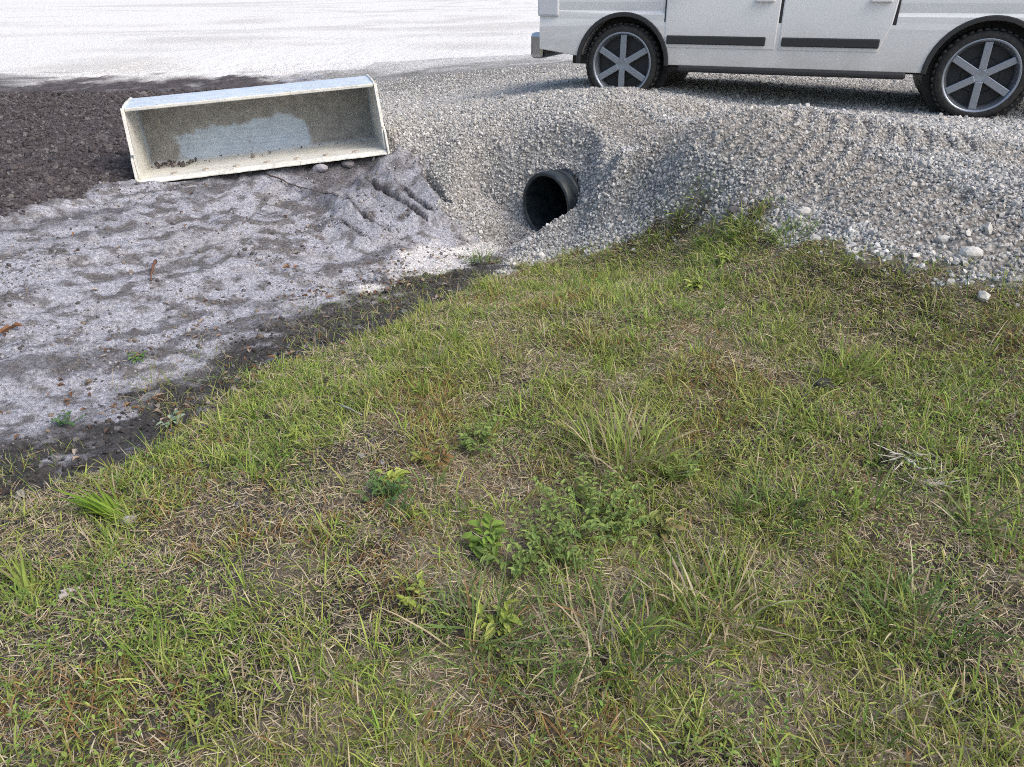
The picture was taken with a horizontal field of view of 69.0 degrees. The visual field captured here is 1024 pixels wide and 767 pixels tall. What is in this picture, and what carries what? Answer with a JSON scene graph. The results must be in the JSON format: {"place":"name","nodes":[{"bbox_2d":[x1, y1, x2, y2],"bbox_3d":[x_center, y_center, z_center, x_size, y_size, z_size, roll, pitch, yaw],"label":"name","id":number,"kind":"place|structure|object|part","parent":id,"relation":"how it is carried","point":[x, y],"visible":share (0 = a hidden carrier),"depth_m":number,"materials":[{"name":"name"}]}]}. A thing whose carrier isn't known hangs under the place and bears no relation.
{"place":"outdoors","nodes":[
{"label":"outdoors","id":0,"kind":"place"},
{"bbox_2d":[0,66,368,216],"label":"topsoil ground","id":1,"kind":"structure","parent":0,"point":[191,79],"depth_m":12.55,"materials":[{"name":"brown soil"}]},
{"bbox_2d":[0,0,1023,766],"bbox_3d":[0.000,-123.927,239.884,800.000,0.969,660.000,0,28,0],"label":"ground","id":2,"kind":"structure","parent":0,"point":[70,34],"depth_m":2.60,"materials":[{"name":"green plant"}]},
{"bbox_2d":[0,529,34,594],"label":"grass fan","id":3,"kind":"object","parent":2,"relation":"on","point":[24,581],"depth_m":2.43},
{"bbox_2d":[11,489,24,500],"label":"fallen leaf","id":4,"kind":"object","parent":2,"relation":"on","point":[20,494],"visible":1,"depth_m":2.99,"materials":[{"name":"beige plant"}]},
{"bbox_2d":[58,587,79,599],"bbox_3d":[-1.403,0.664,2.356,0.064,0.031,0.040,-7,29,-14],"label":"stone","id":5,"kind":"object","parent":2,"relation":"on","point":[64,593],"visible":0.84,"depth_m":2.35,"materials":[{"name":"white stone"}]},
{"bbox_2d":[50,476,123,522],"bbox_3d":[-1.564,0.447,2.767,0.306,0.154,0.182,23,35,37],"label":"grass fan","id":6,"kind":"object","parent":2,"relation":"on","point":[99,504],"depth_m":2.75},
{"bbox_2d":[119,515,136,524],"bbox_3d":[-1.402,0.500,2.722,0.066,0.037,0.049,0,28,0],"label":"stone","id":7,"kind":"object","parent":2,"relation":"on","point":[128,516],"visible":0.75,"depth_m":2.71,"materials":[{"name":"beige stone"}]},
{"bbox_2d":[0,61,513,500],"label":"sand ditch","id":8,"kind":"object","parent":2,"relation":"on","point":[123,295],"visible":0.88,"depth_m":5.38,"materials":[{"name":"grey sand"}]},
{"bbox_2d":[0,322,22,333],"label":"fallen leaf","id":9,"kind":"object","parent":8,"relation":"on","point":[5,328],"visible":1,"depth_m":4.38,"materials":[{"name":"brown plant"}]},
{"bbox_2d":[51,410,85,425],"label":"weed","id":10,"kind":"object","parent":8,"relation":"on","point":[61,422],"visible":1,"depth_m":3.75,"materials":[{"name":"green plant"}]},
{"bbox_2d":[127,351,146,363],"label":"weed","id":11,"kind":"object","parent":8,"relation":"on","point":[135,359],"visible":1,"depth_m":4.33,"materials":[{"name":"green plant"}]},
{"bbox_2d":[150,259,156,280],"bbox_3d":[-2.589,-0.823,5.364,0.029,0.044,0.380,-8,29,-15],"label":"bark","id":12,"kind":"object","parent":8,"relation":"on","point":[153,264],"visible":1,"depth_m":5.36,"materials":[{"name":"brown wood"}]},
{"bbox_2d":[156,410,184,427],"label":"weed","id":13,"kind":"object","parent":8,"relation":"on","point":[174,418],"visible":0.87,"depth_m":3.62,"materials":[{"name":"green plant"}]},
{"bbox_2d":[0,185,502,501],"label":"leaf litter","id":14,"kind":"object","parent":8,"relation":"on","point":[155,398],"visible":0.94,"depth_m":4.41,"materials":[{"name":"brown plant"}]},
{"bbox_2d":[0,87,508,524],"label":"soil clods","id":15,"kind":"object","parent":8,"relation":"on","point":[13,205],"visible":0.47,"depth_m":6.40,"materials":[{"name":"grey soil"}]},
{"bbox_2d":[120,74,389,181],"bbox_3d":[-2.516,-2.603,7.445,2.345,0.674,1.210,-11,29,-13],"label":"loader bucket","id":16,"kind":"object","parent":8,"relation":"on","point":[202,134],"visible":1,"depth_m":7.57,"materials":[{"name":"metal"}]},
{"bbox_2d":[242,212,268,222],"bbox_3d":[-2.176,-1.403,6.354,0.136,0.038,0.309,1,28,3],"label":"root","id":17,"kind":"object","parent":8,"relation":"on","point":[251,216],"visible":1,"depth_m":6.38,"materials":[{"name":"grey plant"}]},
{"bbox_2d":[0,253,539,494],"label":"ditch grass","id":18,"kind":"structure","parent":8,"relation":"on","point":[165,414],"depth_m":4.49,"materials":[{"name":"green plant"}]},
{"bbox_2d":[264,172,301,189],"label":"twig","id":19,"kind":"object","parent":8,"relation":"on","point":[279,178],"visible":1,"depth_m":7.04,"materials":[{"name":"grey wood"}]},
{"bbox_2d":[283,263,297,267],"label":"fallen leaf","id":20,"kind":"object","parent":8,"relation":"on","point":[287,265],"visible":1,"depth_m":5.66,"materials":[{"name":"brown plant"}]},
{"bbox_2d":[289,183,337,195],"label":"twig","id":21,"kind":"object","parent":8,"relation":"on","point":[311,189],"visible":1,"depth_m":6.90,"materials":[{"name":"grey wood"}]},
{"bbox_2d":[312,163,327,171],"bbox_3d":[-1.868,-2.102,7.258,0.148,0.084,0.106,0,28,0],"label":"stone","id":22,"kind":"object","parent":8,"relation":"on","point":[320,167],"visible":1,"depth_m":7.22,"materials":[{"name":"grey stone"}]},
{"bbox_2d":[341,159,354,167],"bbox_3d":[-1.620,-2.168,7.350,0.133,0.080,0.104,0,28,0],"label":"stone","id":23,"kind":"object","parent":8,"relation":"on","point":[348,163],"visible":1,"depth_m":7.32,"materials":[{"name":"grey stone"}]},
{"bbox_2d":[456,245,505,266],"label":"grass tuft","id":24,"kind":"object","parent":8,"relation":"on","point":[480,257],"visible":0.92,"depth_m":6.27,"materials":[{"name":"green plant"}]},
{"bbox_2d":[284,424,306,440],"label":"weed","id":25,"kind":"object","parent":2,"relation":"on","point":[292,430],"visible":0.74,"depth_m":3.16,"materials":[{"name":"green plant"}]},
{"bbox_2d":[340,404,361,414],"bbox_3d":[-0.712,0.119,3.309,0.013,0.043,0.192,-23,35,-37],"label":"stick","id":26,"kind":"object","parent":2,"relation":"on","point":[349,408],"visible":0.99,"depth_m":3.32,"materials":[{"name":"grey wood"}]},
{"bbox_2d":[355,470,414,510],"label":"weed","id":27,"kind":"object","parent":2,"relation":"on","point":[375,487],"visible":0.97,"depth_m":2.63,"materials":[{"name":"green plant"}]},
{"bbox_2d":[375,467,409,491],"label":"weed","id":28,"kind":"object","parent":2,"relation":"on","point":[399,472],"visible":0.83,"depth_m":2.71,"materials":[{"name":"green plant"}]},
{"bbox_2d":[396,571,431,613],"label":"weed","id":29,"kind":"object","parent":2,"relation":"on","point":[405,600],"visible":0.93,"depth_m":2.18,"materials":[{"name":"green plant"}]},
{"bbox_2d":[410,438,458,468],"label":"weed","id":30,"kind":"object","parent":2,"relation":"on","point":[425,457],"visible":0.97,"depth_m":2.82,"materials":[{"name":"green plant"}]},
{"bbox_2d":[375,544,575,715],"bbox_3d":[-0.103,0.643,2.024,0.569,0.243,0.533,0,28,0],"label":"grass tuft","id":31,"kind":"object","parent":2,"relation":"on","point":[459,611],"visible":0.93,"depth_m":2.07,"materials":[{"name":"green plant"}]},
{"bbox_2d":[456,417,511,451],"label":"weed","id":32,"kind":"object","parent":2,"relation":"on","point":[484,434],"visible":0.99,"depth_m":2.93,"materials":[{"name":"green plant"}]},
{"bbox_2d":[461,513,507,558],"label":"weed","id":33,"kind":"object","parent":2,"relation":"on","point":[497,529],"visible":0.96,"depth_m":2.38,"materials":[{"name":"green plant"}]},
{"bbox_2d":[473,598,522,641],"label":"weed","id":34,"kind":"object","parent":2,"relation":"on","point":[502,615],"visible":0.92,"depth_m":2.10,"materials":[{"name":"green plant"}]},
{"bbox_2d":[475,541,532,579],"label":"weed","id":35,"kind":"object","parent":2,"relation":"on","point":[481,549],"visible":0.84,"depth_m":2.30,"materials":[{"name":"green plant"}]},
{"bbox_2d":[0,169,1023,766],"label":"grass","id":36,"kind":"structure","parent":2,"relation":"on","point":[428,337],"depth_m":2.52,"materials":[{"name":"green plant"}]},
{"bbox_2d":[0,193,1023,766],"bbox_3d":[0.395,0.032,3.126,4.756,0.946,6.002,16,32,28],"label":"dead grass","id":37,"kind":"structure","parent":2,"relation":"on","point":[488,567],"depth_m":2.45,"materials":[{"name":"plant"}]},
{"bbox_2d":[0,202,1023,766],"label":"tussock grass","id":38,"kind":"structure","parent":2,"relation":"on","point":[612,362],"depth_m":2.77,"materials":[{"name":"green plant"}]},
{"bbox_2d":[0,233,1023,766],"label":"clover cover","id":39,"kind":"object","parent":2,"relation":"on","point":[178,757],"visible":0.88,"depth_m":2.35,"materials":[{"name":"green plant"}]},
{"bbox_2d":[502,506,610,575],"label":"weed","id":40,"kind":"object","parent":2,"relation":"on","point":[531,531],"visible":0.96,"depth_m":2.31,"materials":[{"name":"green plant"}]},
{"bbox_2d":[503,454,661,545],"bbox_3d":[0.216,0.399,2.462,0.481,0.181,0.440,14,31,25],"label":"weed","id":41,"kind":"object","parent":2,"relation":"on","point":[602,525],"visible":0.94,"depth_m":2.47,"materials":[{"name":"green plant"}]},
{"bbox_2d":[494,542,728,737],"bbox_3d":[0.252,0.629,2.003,0.631,0.278,0.635,0,28,0],"label":"grass tuft","id":42,"kind":"object","parent":2,"relation":"on","point":[605,611],"visible":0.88,"depth_m":2.04,"materials":[{"name":"green plant"}]},
{"bbox_2d":[549,382,713,515],"bbox_3d":[0.445,0.203,2.727,0.704,0.315,0.704,19,33,31],"label":"grass tuft","id":43,"kind":"object","parent":2,"relation":"on","point":[608,436],"visible":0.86,"depth_m":2.80,"materials":[{"name":"green plant"}]},
{"bbox_2d":[638,507,687,541],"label":"weed","id":44,"kind":"object","parent":2,"relation":"on","point":[670,521],"visible":0.83,"depth_m":2.45,"materials":[{"name":"green plant"}]},
{"bbox_2d":[656,453,702,481],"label":"weed","id":45,"kind":"object","parent":2,"relation":"on","point":[668,473],"visible":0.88,"depth_m":2.67,"materials":[{"name":"green plant"}]},
{"bbox_2d":[682,276,703,291],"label":"weed","id":46,"kind":"object","parent":2,"relation":"on","point":[694,282],"visible":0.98,"depth_m":4.41,"materials":[{"name":"green plant"}]},
{"bbox_2d":[624,507,831,678],"bbox_3d":[0.586,0.568,2.111,0.585,0.259,0.586,16,32,28],"label":"grass tuft","id":47,"kind":"object","parent":2,"relation":"on","point":[715,578],"visible":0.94,"depth_m":2.16,"materials":[{"name":"green plant"}]},
{"bbox_2d":[720,250,742,263],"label":"weed","id":48,"kind":"object","parent":2,"relation":"on","point":[724,259],"visible":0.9,"depth_m":4.66,"materials":[{"name":"green plant"}]},
{"bbox_2d":[715,197,778,237],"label":"grass tuft","id":49,"kind":"object","parent":2,"relation":"on","point":[743,219],"visible":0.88,"depth_m":4.91,"materials":[{"name":"green plant"}]},
{"bbox_2d":[700,461,845,570],"bbox_3d":[0.897,0.379,2.517,0.479,0.183,0.477,24,36,38],"label":"grass tuft","id":50,"kind":"object","parent":2,"relation":"on","point":[791,514],"visible":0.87,"depth_m":2.51,"materials":[{"name":"green plant"}]},
{"bbox_2d":[758,209,827,247],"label":"grass tuft","id":51,"kind":"object","parent":2,"relation":"on","point":[786,229],"visible":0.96,"depth_m":4.59,"materials":[{"name":"green plant"}]},
{"bbox_2d":[812,378,834,389],"bbox_3d":[1.353,0.002,3.231,0.091,0.056,0.074,0,28,0],"label":"stone","id":52,"kind":"object","parent":2,"relation":"on","point":[825,382],"visible":0.73,"depth_m":3.21,"materials":[{"name":"grey stone"}]},
{"bbox_2d":[784,322,911,397],"bbox_3d":[1.479,-0.139,3.246,0.553,0.291,0.479,-17,32,-30],"label":"grass tuft","id":53,"kind":"object","parent":2,"relation":"on","point":[842,359],"visible":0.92,"depth_m":3.29,"materials":[{"name":"green plant"}]},
{"bbox_2d":[816,455,931,530],"bbox_3d":[1.237,0.348,2.515,0.389,0.188,0.308,22,35,35],"label":"grass tuft","id":54,"kind":"object","parent":2,"relation":"on","point":[875,488],"visible":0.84,"depth_m":2.54,"materials":[{"name":"green plant"}]},
{"bbox_2d":[876,444,960,495],"bbox_3d":[1.454,0.302,2.664,0.312,0.053,0.332,0,28,0],"label":"straw ring","id":55,"kind":"object","parent":2,"relation":"on","point":[928,480],"visible":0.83,"depth_m":2.67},
{"bbox_2d":[905,457,935,469],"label":"stalk","id":56,"kind":"object","parent":55,"relation":"on","point":[908,460],"visible":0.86,"depth_m":2.67,"materials":[{"name":"grey plant"}]},
{"bbox_2d":[827,535,1023,710],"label":"grass tuft","id":57,"kind":"object","parent":2,"relation":"on","point":[889,581],"visible":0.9,"depth_m":2.09,"materials":[{"name":"green plant"}]},
{"bbox_2d":[927,472,1023,547],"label":"grass tuft","id":58,"kind":"object","parent":2,"relation":"on","point":[980,526],"visible":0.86,"depth_m":2.40,"materials":[{"name":"green plant"}]},
{"bbox_2d":[321,54,1023,306],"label":"gravel road","id":59,"kind":"structure","parent":0,"point":[381,71],"depth_m":5.94,"materials":[{"name":"grey gravel"}]},
{"bbox_2d":[523,168,579,230],"bbox_3d":[2.078,-2.415,8.442,4.920,0.665,0.614,-24,36,-38],"label":"culvert pipe","id":60,"kind":"object","parent":59,"relation":"on","point":[549,196],"visible":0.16,"depth_m":7.14,"materials":[{"name":"black plastic"}]},
{"bbox_2d":[727,206,739,214],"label":"stone","id":61,"kind":"object","parent":59,"relation":"on","point":[732,209],"visible":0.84,"depth_m":5.06,"materials":[{"name":"grey stone"}]},
{"bbox_2d":[531,0,1023,118],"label":"van","id":62,"kind":"object","parent":59,"relation":"on","point":[962,58],"visible":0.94,"depth_m":7.14,"materials":[{"name":"white paint"}]},
{"bbox_3d":[2.057,-3.568,7.343,1.120,0.540,0.065,11,30,20],"label":"door","id":63,"kind":"part","parent":62,"relation":"part of","materials":[{"name":"white paint"}]},
{"bbox_3d":[3.046,-3.379,6.983,1.020,0.540,0.065,11,30,20],"label":"door","id":64,"kind":"part","parent":62,"relation":"part of","materials":[{"name":"white paint"}]},
{"bbox_2d":[796,207,810,215],"bbox_3d":[1.861,-1.093,4.736,0.101,0.065,0.070,0,28,0],"label":"stone","id":65,"kind":"object","parent":59,"relation":"on","point":[804,211],"visible":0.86,"depth_m":4.71,"materials":[{"name":"grey stone"}]},
{"bbox_2d":[935,234,949,242],"bbox_3d":[2.356,-0.786,4.064,0.081,0.055,0.064,0,28,0],"label":"stone","id":66,"kind":"object","parent":59,"relation":"on","point":[944,238],"visible":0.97,"depth_m":4.04,"materials":[{"name":"grey stone"}]},
{"bbox_2d":[959,246,982,258],"bbox_3d":[2.398,-0.682,3.887,0.113,0.069,0.082,0,28,0],"label":"stone","id":67,"kind":"object","parent":59,"relation":"on","point":[972,252],"visible":0.96,"depth_m":3.86,"materials":[{"name":"grey stone"}]}
]}

